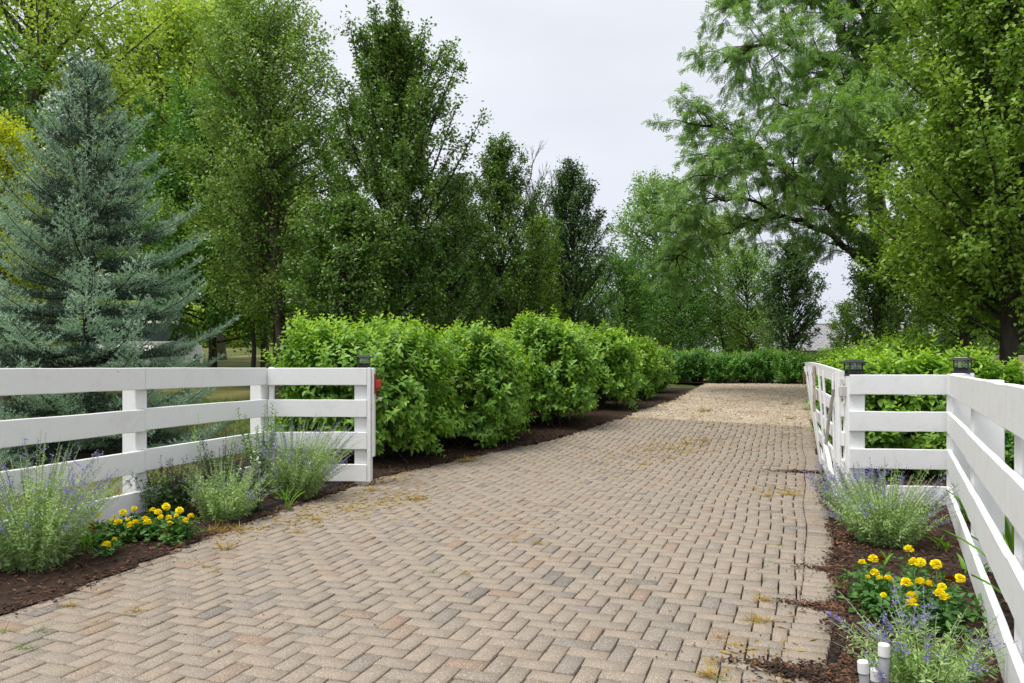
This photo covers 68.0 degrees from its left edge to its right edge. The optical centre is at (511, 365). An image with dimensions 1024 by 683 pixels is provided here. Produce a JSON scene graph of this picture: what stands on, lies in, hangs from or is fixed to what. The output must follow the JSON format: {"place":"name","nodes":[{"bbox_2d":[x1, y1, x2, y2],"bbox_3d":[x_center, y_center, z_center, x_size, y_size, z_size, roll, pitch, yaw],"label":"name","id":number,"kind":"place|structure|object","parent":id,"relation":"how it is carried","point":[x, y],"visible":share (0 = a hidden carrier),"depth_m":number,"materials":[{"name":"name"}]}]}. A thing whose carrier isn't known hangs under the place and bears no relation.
{"place":"outdoors","nodes":[
{"label":"outdoors","id":0,"kind":"place"},
{"bbox_2d":[0,396,286,546],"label":"grass","id":1,"kind":"structure","parent":0,"point":[218,460],"depth_m":9.77,"materials":[{"name":"green plant"}]},
{"bbox_2d":[0,417,842,682],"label":"driveway","id":2,"kind":"structure","parent":0,"point":[499,610],"depth_m":4.60,"materials":[{"name":"beige brick"}]},
{"bbox_2d":[1,424,833,681],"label":"mulch crumbs","id":3,"kind":"object","parent":2,"relation":"on","point":[654,577],"visible":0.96,"depth_m":4.57,"materials":[{"name":"brown wood"}]},
{"bbox_2d":[191,418,815,682],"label":"straw debris","id":4,"kind":"object","parent":2,"relation":"on","point":[382,482],"visible":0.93,"depth_m":7.55,"materials":[{"name":"beige plant"}]},
{"bbox_2d":[694,659,727,677],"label":"weed tuft","id":5,"kind":"object","parent":2,"relation":"on","point":[706,672],"visible":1,"depth_m":3.30,"materials":[{"name":"yellow plant"}]},
{"bbox_2d":[741,610,781,624],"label":"weed tuft","id":6,"kind":"object","parent":2,"relation":"on","point":[758,619],"visible":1,"depth_m":3.97,"materials":[{"name":"yellow plant"}]},
{"bbox_2d":[0,346,843,663],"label":"lawn","id":7,"kind":"structure","parent":0,"point":[236,358],"depth_m":17.41,"materials":[{"name":"green plant"}]},
{"bbox_2d":[0,18,77,329],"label":"maple tree","id":8,"kind":"object","parent":7,"relation":"on","point":[4,70],"visible":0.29,"depth_m":19.36,"materials":[{"name":"green plant"}]},
{"bbox_2d":[0,109,83,401],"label":"golden tree","id":9,"kind":"object","parent":7,"relation":"on","point":[18,146],"visible":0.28,"depth_m":16.40,"materials":[{"name":"green plant"}]},
{"bbox_2d":[0,0,196,366],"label":"yellow green tree","id":10,"kind":"object","parent":7,"relation":"on","point":[44,17],"visible":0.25,"depth_m":24.77,"materials":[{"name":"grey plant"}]},
{"bbox_2d":[0,47,241,467],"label":"spruce tree","id":11,"kind":"object","parent":7,"relation":"on","point":[92,332],"visible":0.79,"depth_m":10.16,"materials":[{"name":"green plant"}]},
{"bbox_2d":[17,0,257,365],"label":"yellow green tree","id":12,"kind":"object","parent":7,"relation":"on","point":[176,43],"visible":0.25,"depth_m":27.29,"materials":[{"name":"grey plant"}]},
{"bbox_2d":[98,321,202,367],"bbox_3d":[-10.918,-0.540,23.020,2.220,1.660,4.460,0,0,-6],"label":"parked car","id":13,"kind":"object","parent":7,"relation":"on","point":[158,338],"visible":0.17,"depth_m":22.51,"materials":[{"name":"white paint"}]},
{"bbox_2d":[172,303,208,347],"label":"woodland bush","id":14,"kind":"object","parent":7,"relation":"on","point":[201,343],"visible":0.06,"depth_m":53.71,"materials":[{"name":"green plant"}]},
{"bbox_2d":[62,61,326,367],"bbox_3d":[-8.676,-3.833,21.433,6.451,8.717,6.272,0,0,0],"label":"maple tree","id":15,"kind":"object","parent":7,"relation":"on","point":[166,181],"visible":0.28,"depth_m":20.29,"materials":[{"name":"green plant"}]},
{"bbox_2d":[115,0,282,359],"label":"yellow green tree","id":16,"kind":"object","parent":7,"relation":"on","point":[221,345],"visible":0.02,"depth_m":32.65,"materials":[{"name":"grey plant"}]},
{"bbox_2d":[184,300,250,347],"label":"woodland bush","id":17,"kind":"object","parent":7,"relation":"on","point":[232,343],"visible":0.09,"depth_m":55.77,"materials":[{"name":"green plant"}]},
{"bbox_2d":[207,303,260,346],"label":"woodland bush","id":18,"kind":"object","parent":7,"relation":"on","point":[235,335],"visible":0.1,"depth_m":56.84,"materials":[{"name":"green plant"}]},
{"bbox_2d":[177,168,301,367],"bbox_3d":[-6.743,-2.264,19.420,3.060,5.822,3.012,0,0,0],"label":"young tree","id":19,"kind":"object","parent":7,"relation":"on","point":[253,342],"visible":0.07,"depth_m":19.30,"materials":[{"name":"green plant"}]},
{"bbox_2d":[157,92,332,368],"bbox_3d":[-7.298,-3.941,22.400,5.282,8.805,5.577,0,0,0],"label":"maple tree","id":20,"kind":"object","parent":7,"relation":"on","point":[262,364],"visible":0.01,"depth_m":22.33,"materials":[{"name":"green plant"}]},
{"bbox_2d":[140,0,376,397],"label":"crabapple tree","id":21,"kind":"object","parent":7,"relation":"on","point":[251,30],"visible":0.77,"depth_m":16.89,"materials":[{"name":"green plant"}]},
{"bbox_2d":[211,132,321,362],"bbox_3d":[-5.866,-2.477,18.786,3.068,6.369,2.906,0,0,0],"label":"young tree","id":22,"kind":"object","parent":7,"relation":"on","point":[248,248],"visible":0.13,"depth_m":18.27,"materials":[{"name":"green plant"}]},
{"bbox_2d":[278,189,415,398],"bbox_3d":[-2.999,-1.124,13.553,2.463,4.232,2.560,0,0,0],"label":"pear tree","id":23,"kind":"object","parent":7,"relation":"on","point":[348,223],"visible":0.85,"depth_m":13.19,"materials":[{"name":"green plant"}]},
{"bbox_2d":[292,0,502,394],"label":"pear tree","id":24,"kind":"object","parent":7,"relation":"on","point":[391,55],"visible":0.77,"depth_m":14.53,"materials":[{"name":"green plant"}]},
{"bbox_2d":[387,223,485,333],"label":"woodland tree","id":25,"kind":"object","parent":7,"relation":"on","point":[446,296],"visible":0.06,"depth_m":44.99,"materials":[{"name":"green plant"}]},
{"bbox_2d":[401,172,511,335],"bbox_3d":[-1.412,-1.858,17.025,2.779,5.370,2.401,0,0,26],"label":"pear tree","id":26,"kind":"object","parent":7,"relation":"on","point":[465,232],"visible":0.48,"depth_m":16.81,"materials":[{"name":"green plant"}]},
{"bbox_2d":[0,387,1013,682],"bbox_3d":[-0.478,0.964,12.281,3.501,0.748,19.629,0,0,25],"label":"mulch bed","id":27,"kind":"object","parent":7,"relation":"on","point":[610,409],"visible":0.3,"depth_m":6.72,"materials":[{"name":"brown wood"}]},
{"bbox_2d":[0,433,140,573],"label":"sage plant","id":28,"kind":"object","parent":27,"relation":"on","point":[41,543],"visible":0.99,"depth_m":4.84,"materials":[{"name":"green plant"}]},
{"bbox_2d":[76,526,105,550],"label":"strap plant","id":29,"kind":"object","parent":27,"relation":"on","point":[84,540],"visible":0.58,"depth_m":5.34,"materials":[{"name":"green plant"}]},
{"bbox_2d":[74,513,157,556],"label":"marigold plant","id":30,"kind":"object","parent":27,"relation":"on","point":[108,543],"visible":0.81,"depth_m":5.43,"materials":[{"name":"green plant"}]},
{"bbox_2d":[105,506,148,541],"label":"marigold plant","id":31,"kind":"object","parent":27,"relation":"on","point":[130,523],"visible":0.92,"depth_m":5.60,"materials":[{"name":"green plant"}]},
{"bbox_2d":[132,507,172,539],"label":"marigold plant","id":32,"kind":"object","parent":27,"relation":"on","point":[149,519],"visible":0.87,"depth_m":5.68,"materials":[{"name":"green plant"}]},
{"bbox_2d":[127,455,202,518],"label":"salvia plant","id":33,"kind":"object","parent":27,"relation":"on","point":[172,496],"visible":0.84,"depth_m":6.40,"materials":[{"name":"green plant"}]},
{"bbox_2d":[142,503,208,545],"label":"marigold plant","id":34,"kind":"object","parent":27,"relation":"on","point":[180,527],"visible":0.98,"depth_m":5.65,"materials":[{"name":"green plant"}]},
{"bbox_2d":[0,367,380,545],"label":"board fence","id":35,"kind":"object","parent":27,"relation":"in","point":[134,420],"visible":0.68,"depth_m":6.52,"materials":[{"name":"white paint"}]},
{"bbox_2d":[353,355,373,367],"bbox_3d":[-1.600,-0.041,8.182,0.190,0.144,0.190,0,0,-20],"label":"post lantern","id":36,"kind":"object","parent":35,"relation":"on","point":[358,357],"visible":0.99,"depth_m":8.12,"materials":[{"name":"black metal"}]},
{"bbox_2d":[192,412,237,486],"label":"leafy plant","id":37,"kind":"object","parent":27,"relation":"on","point":[201,451],"visible":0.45,"depth_m":7.03,"materials":[{"name":"green plant"}]},
{"bbox_2d":[196,431,254,500],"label":"salvia plant","id":38,"kind":"object","parent":27,"relation":"on","point":[205,462],"visible":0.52,"depth_m":6.92,"materials":[{"name":"green plant"}]},
{"bbox_2d":[179,449,281,522],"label":"sage plant","id":39,"kind":"object","parent":27,"relation":"on","point":[214,507],"visible":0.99,"depth_m":6.31,"materials":[{"name":"green plant"}]},
{"bbox_2d":[226,466,265,511],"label":"salvia plant","id":40,"kind":"object","parent":27,"relation":"on","point":[258,506],"visible":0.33,"depth_m":6.66,"materials":[{"name":"green plant"}]},
{"bbox_2d":[236,403,279,493],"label":"leafy plant","id":41,"kind":"object","parent":27,"relation":"on","point":[262,460],"visible":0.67,"depth_m":7.55,"materials":[{"name":"green plant"}]},
{"bbox_2d":[266,484,305,509],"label":"strap plant","id":42,"kind":"object","parent":27,"relation":"on","point":[285,499],"visible":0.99,"depth_m":6.75,"materials":[{"name":"green plant"}]},
{"bbox_2d":[260,481,345,510],"bbox_3d":[-2.016,1.275,7.424,0.060,0.080,1.505,0,0,16],"label":"garden edging","id":43,"kind":"object","parent":27,"relation":"on","point":[283,501],"visible":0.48,"depth_m":7.08,"materials":[{"name":"brown"}]},
{"bbox_2d":[252,414,360,499],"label":"sage plant","id":44,"kind":"object","parent":27,"relation":"on","point":[306,473],"visible":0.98,"depth_m":7.24,"materials":[{"name":"green plant"}]},
{"bbox_2d":[260,308,473,463],"bbox_3d":[-1.845,0.281,10.051,2.695,2.083,2.401,0,0,0],"label":"leafy shrub","id":45,"kind":"object","parent":27,"relation":"on","point":[400,363],"visible":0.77,"depth_m":9.49,"materials":[{"name":"green plant"}]},
{"bbox_2d":[405,316,547,447],"bbox_3d":[-0.625,0.304,11.236,2.346,2.023,2.031,0,0,0],"label":"leafy shrub","id":46,"kind":"object","parent":27,"relation":"on","point":[493,409],"visible":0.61,"depth_m":10.67,"materials":[{"name":"green plant"}]},
{"bbox_2d":[494,304,608,426],"bbox_3d":[0.510,-0.009,12.896,2.199,2.058,1.933,0,0,0],"label":"leafy shrub","id":47,"kind":"object","parent":27,"relation":"on","point":[565,348],"visible":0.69,"depth_m":12.39,"materials":[{"name":"green plant"}]},
{"bbox_2d":[542,316,645,409],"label":"leafy shrub","id":48,"kind":"object","parent":27,"relation":"on","point":[620,362],"visible":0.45,"depth_m":14.56,"materials":[{"name":"green plant"}]},
{"bbox_2d":[593,329,666,399],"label":"leafy shrub","id":49,"kind":"object","parent":27,"relation":"on","point":[649,370],"visible":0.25,"depth_m":16.70,"materials":[{"name":"green plant"}]},
{"bbox_2d":[649,342,678,391],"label":"leafy shrub","id":50,"kind":"object","parent":27,"relation":"on","point":[664,356],"visible":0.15,"depth_m":18.78,"materials":[{"name":"green plant"}]},
{"bbox_2d":[457,130,563,335],"bbox_3d":[-0.155,-2.583,18.942,2.932,6.659,2.420,0,0,0],"label":"pear tree","id":51,"kind":"object","parent":7,"relation":"on","point":[501,185],"visible":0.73,"depth_m":18.72,"materials":[{"name":"green plant"}]},
{"bbox_2d":[491,213,575,386],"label":"pear tree","id":52,"kind":"object","parent":7,"relation":"on","point":[539,226],"visible":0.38,"depth_m":20.22,"materials":[{"name":"green plant"}]},
{"bbox_2d":[509,140,565,353],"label":"dead tree","id":53,"kind":"object","parent":7,"relation":"on","point":[530,193],"visible":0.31,"depth_m":30.97,"materials":[{"name":"green plant"}]},
{"bbox_2d":[523,265,616,330],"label":"woodland tree","id":54,"kind":"object","parent":7,"relation":"on","point":[586,299],"visible":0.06,"depth_m":49.30,"materials":[{"name":"green plant"}]},
{"bbox_2d":[534,154,624,334],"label":"pear tree","id":55,"kind":"object","parent":7,"relation":"on","point":[572,191],"visible":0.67,"depth_m":21.70,"materials":[{"name":"green plant"}]},
{"bbox_2d":[580,250,663,343],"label":"tree","id":56,"kind":"object","parent":7,"relation":"on","point":[625,301],"visible":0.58,"depth_m":32.53,"materials":[{"name":"green plant"}]},
{"bbox_2d":[594,166,713,352],"bbox_3d":[6.524,-4.509,36.198,6.176,9.976,5.938,0,0,0],"label":"light green tree","id":57,"kind":"object","parent":7,"relation":"on","point":[644,200],"visible":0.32,"depth_m":35.33,"materials":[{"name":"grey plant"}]},
{"bbox_2d":[633,237,728,353],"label":"tree","id":58,"kind":"object","parent":7,"relation":"on","point":[680,327],"visible":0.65,"depth_m":30.61,"materials":[{"name":"green plant"}]},
{"bbox_2d":[657,292,718,363],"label":"woodland tree","id":59,"kind":"object","parent":7,"relation":"on","point":[705,343],"visible":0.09,"depth_m":51.05,"materials":[{"name":"green plant"}]},
{"bbox_2d":[670,203,772,354],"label":"tree","id":60,"kind":"object","parent":7,"relation":"on","point":[723,344],"visible":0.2,"depth_m":32.72,"materials":[{"name":"green plant"}]},
{"bbox_2d":[669,380,805,382],"bbox_3d":[8.708,0.549,24.483,16.742,0.101,1.988,0,0,0],"label":"mulch bed","id":61,"kind":"object","parent":7,"relation":"on","point":[728,382],"visible":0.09,"depth_m":23.86,"materials":[{"name":"brown soil"}]},
{"bbox_2d":[664,347,694,383],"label":"hedge shrub","id":62,"kind":"object","parent":61,"relation":"on","point":[681,372],"visible":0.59,"depth_m":23.99,"materials":[{"name":"green plant"}]},
{"bbox_2d":[682,345,715,381],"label":"hedge shrub","id":63,"kind":"object","parent":61,"relation":"on","point":[697,373],"visible":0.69,"depth_m":24.12,"materials":[{"name":"green plant"}]},
{"bbox_2d":[697,349,743,382],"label":"hedge shrub","id":64,"kind":"object","parent":61,"relation":"on","point":[719,369],"visible":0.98,"depth_m":23.55,"materials":[{"name":"green plant"}]},
{"bbox_2d":[727,348,764,382],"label":"hedge shrub","id":65,"kind":"object","parent":61,"relation":"on","point":[747,370],"visible":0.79,"depth_m":23.65,"materials":[{"name":"green plant"}]},
{"bbox_2d":[748,345,780,383],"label":"hedge shrub","id":66,"kind":"object","parent":61,"relation":"on","point":[766,367],"visible":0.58,"depth_m":23.79,"materials":[{"name":"green plant"}]},
{"bbox_2d":[764,347,808,383],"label":"hedge shrub","id":67,"kind":"object","parent":61,"relation":"on","point":[788,366],"visible":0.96,"depth_m":23.22,"materials":[{"name":"green plant"}]},
{"bbox_2d":[712,304,767,367],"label":"woodland tree","id":68,"kind":"object","parent":7,"relation":"on","point":[740,349],"visible":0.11,"depth_m":49.53,"materials":[{"name":"green plant"}]},
{"bbox_2d":[702,233,788,354],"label":"tree","id":69,"kind":"object","parent":7,"relation":"on","point":[739,264],"visible":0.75,"depth_m":30.13,"materials":[{"name":"green plant"}]},
{"bbox_2d":[742,311,789,363],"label":"tree","id":70,"kind":"object","parent":7,"relation":"on","point":[766,336],"visible":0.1,"depth_m":35.81,"materials":[{"name":"green plant"}]},
{"bbox_2d":[752,235,833,379],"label":"pear tree","id":71,"kind":"object","parent":7,"relation":"on","point":[796,276],"visible":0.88,"depth_m":26.21,"materials":[{"name":"green plant"}]},
{"bbox_2d":[621,0,987,336],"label":"locust tree","id":72,"kind":"object","parent":7,"relation":"on","point":[843,120],"visible":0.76,"depth_m":17.71,"materials":[{"name":"green plant"}]},
{"bbox_2d":[801,341,859,383],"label":"leafy shrub","id":73,"kind":"object","parent":7,"relation":"on","point":[814,358],"visible":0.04,"depth_m":18.16,"materials":[{"name":"green plant"}]},
{"bbox_2d":[825,296,866,350],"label":"tree","id":74,"kind":"object","parent":7,"relation":"on","point":[844,307],"visible":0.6,"depth_m":23.91,"materials":[{"name":"green plant"}]},
{"bbox_2d":[729,323,993,380],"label":"house","id":75,"kind":"structure","parent":7,"relation":"on","point":[818,342],"depth_m":45.88,"materials":[{"name":"beige"}]},
{"bbox_2d":[812,408,945,485],"bbox_3d":[5.864,1.038,11.686,2.300,0.474,8.000,0,0,21],"label":"mulch bed","id":76,"kind":"object","parent":7,"relation":"on","point":[926,477],"visible":0.03,"depth_m":8.41,"materials":[{"name":"brown soil"}]},
{"bbox_2d":[802,344,903,443],"bbox_3d":[4.947,0.463,10.884,1.423,1.527,1.483,0,0,0],"label":"leafy shrub","id":77,"kind":"object","parent":76,"relation":"on","point":[839,366],"visible":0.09,"depth_m":11.00,"materials":[{"name":"green plant"}]},
{"bbox_2d":[816,330,909,408],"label":"leafy shrub","id":78,"kind":"object","parent":76,"relation":"on","point":[845,353],"visible":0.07,"depth_m":14.52,"materials":[{"name":"green plant"}]},
{"bbox_2d":[829,329,958,480],"bbox_3d":[4.499,0.511,8.788,1.566,1.857,1.318,0,0,0],"label":"leafy shrub","id":79,"kind":"object","parent":76,"relation":"on","point":[926,364],"visible":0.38,"depth_m":8.48,"materials":[{"name":"green plant"}]},
{"bbox_2d":[854,326,964,373],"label":"leafy shrub","id":80,"kind":"object","parent":76,"relation":"on","point":[892,343],"visible":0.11,"depth_m":11.90,"materials":[{"name":"green plant"}]},
{"bbox_2d":[883,322,999,359],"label":"leafy shrub","id":81,"kind":"object","parent":76,"relation":"on","point":[952,342],"visible":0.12,"depth_m":14.84,"materials":[{"name":"green plant"}]},
{"bbox_2d":[946,337,1023,384],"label":"leafy shrub","id":82,"kind":"object","parent":76,"relation":"on","point":[988,369],"visible":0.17,"depth_m":9.01,"materials":[{"name":"green plant"}]},
{"bbox_2d":[831,221,937,349],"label":"tree","id":83,"kind":"object","parent":7,"relation":"on","point":[888,316],"visible":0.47,"depth_m":17.25,"materials":[{"name":"green plant"}]},
{"bbox_2d":[828,484,1013,682],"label":"mulch bed","id":84,"kind":"object","parent":7,"relation":"on","point":[856,617],"visible":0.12,"depth_m":4.75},
{"bbox_2d":[800,458,890,520],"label":"sage plant","id":85,"kind":"object","parent":84,"relation":"on","point":[824,494],"visible":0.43,"depth_m":6.32,"materials":[{"name":"green plant"}]},
{"bbox_2d":[857,659,869,682],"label":"pipe stub","id":86,"kind":"object","parent":84,"relation":"on","point":[863,668],"visible":1,"depth_m":2.96,"materials":[{"name":"white plastic"}]},
{"bbox_2d":[870,667,878,682],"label":"pipe stub","id":87,"kind":"object","parent":84,"relation":"on","point":[873,672],"visible":0.77,"depth_m":3.03,"materials":[{"name":"white plastic"}]},
{"bbox_2d":[823,554,934,629],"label":"marigold plant","id":88,"kind":"object","parent":84,"relation":"on","point":[874,603],"visible":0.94,"depth_m":4.04,"materials":[{"name":"green plant"}]},
{"bbox_2d":[878,642,889,682],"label":"pipe stub","id":89,"kind":"object","parent":84,"relation":"on","point":[884,651],"visible":1,"depth_m":3.00,"materials":[{"name":"white plastic"}]},
{"bbox_2d":[811,457,963,548],"bbox_3d":[2.754,0.998,5.531,1.040,0.664,1.049,0,0,0],"label":"sage plant","id":90,"kind":"object","parent":84,"relation":"on","point":[875,522],"visible":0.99,"depth_m":5.45,"materials":[{"name":"green plant"}]},
{"bbox_2d":[831,545,986,639],"bbox_3d":[2.127,1.205,4.053,0.630,0.274,1.112,0,0,0],"label":"marigold plant","id":91,"kind":"object","parent":84,"relation":"on","point":[912,583],"visible":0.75,"depth_m":3.89,"materials":[{"name":"green plant"}]},
{"bbox_2d":[825,576,1016,682],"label":"sage plant","id":92,"kind":"object","parent":84,"relation":"on","point":[907,663],"visible":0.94,"depth_m":3.15,"materials":[{"name":"green plant"}]},
{"bbox_2d":[843,373,1023,682],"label":"board fence","id":93,"kind":"object","parent":84,"relation":"on","point":[977,418],"visible":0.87,"depth_m":4.80,"materials":[{"name":"white paint"}]},
{"bbox_2d":[803,362,845,495],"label":"board gate","id":94,"kind":"structure","parent":93,"relation":"attached to","point":[834,403],"depth_m":7.74,"materials":[{"name":"white paint"}]},
{"bbox_2d":[839,360,867,375],"bbox_3d":[3.200,0.020,7.115,0.196,0.146,0.196,0,0,0],"label":"post lantern","id":95,"kind":"object","parent":93,"relation":"on","point":[852,372],"visible":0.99,"depth_m":7.06,"materials":[{"name":"black metal"}]},
{"bbox_2d":[948,357,976,372],"bbox_3d":[4.065,-0.003,6.846,0.190,0.144,0.190,0,0,44],"label":"post lantern","id":96,"kind":"object","parent":93,"relation":"on","point":[963,369],"visible":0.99,"depth_m":6.81,"materials":[{"name":"black metal"}]},
{"bbox_2d":[884,559,1002,646],"bbox_3d":[2.232,1.213,3.926,0.467,0.255,0.735,0,0,0],"label":"marigold plant","id":97,"kind":"object","parent":84,"relation":"on","point":[942,591],"visible":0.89,"depth_m":3.83,"materials":[{"name":"green plant"}]},
{"bbox_2d":[943,530,1008,557],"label":"strap plant","id":98,"kind":"object","parent":84,"relation":"on","point":[979,550],"visible":0.16,"depth_m":4.44,"materials":[{"name":"green plant"}]},
{"bbox_2d":[1005,429,1013,470],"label":"leafy shrub","id":99,"kind":"object","parent":84,"relation":"on","point":[1009,445],"visible":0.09,"depth_m":6.68,"materials":[{"name":"green plant"}]},
{"bbox_2d":[1005,516,1013,554],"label":"strap plant","id":100,"kind":"object","parent":84,"relation":"on","point":[1009,536],"visible":0.31,"depth_m":4.95,"materials":[{"name":"green plant"}]},
{"bbox_2d":[834,0,1023,368],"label":"pear tree","id":101,"kind":"object","parent":7,"relation":"on","point":[988,138],"visible":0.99,"depth_m":10.80,"materials":[{"name":"green plant"}]},
{"bbox_2d":[850,97,1023,356],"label":"pear tree","id":102,"kind":"object","parent":7,"relation":"on","point":[917,308],"visible":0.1,"depth_m":14.30,"materials":[{"name":"green plant"}]},
{"bbox_2d":[896,266,1022,361],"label":"woodland tree","id":103,"kind":"object","parent":7,"relation":"on","point":[953,327],"visible":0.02,"depth_m":35.92,"materials":[{"name":"green plant"}]},
{"bbox_2d":[974,300,1023,362],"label":"woodland tree","id":104,"kind":"object","parent":7,"relation":"on","point":[1019,347],"visible":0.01,"depth_m":29.96,"materials":[{"name":"green plant"}]},
{"bbox_2d":[0,0,1019,353],"label":"sky","id":105,"kind":"structure","parent":0,"point":[581,78],"materials":[{"name":"white"}]},
{"bbox_2d":[625,383,818,426],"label":"gravel drive","id":106,"kind":"structure","parent":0,"point":[803,423],"depth_m":15.28,"materials":[{"name":"beige gravel"}]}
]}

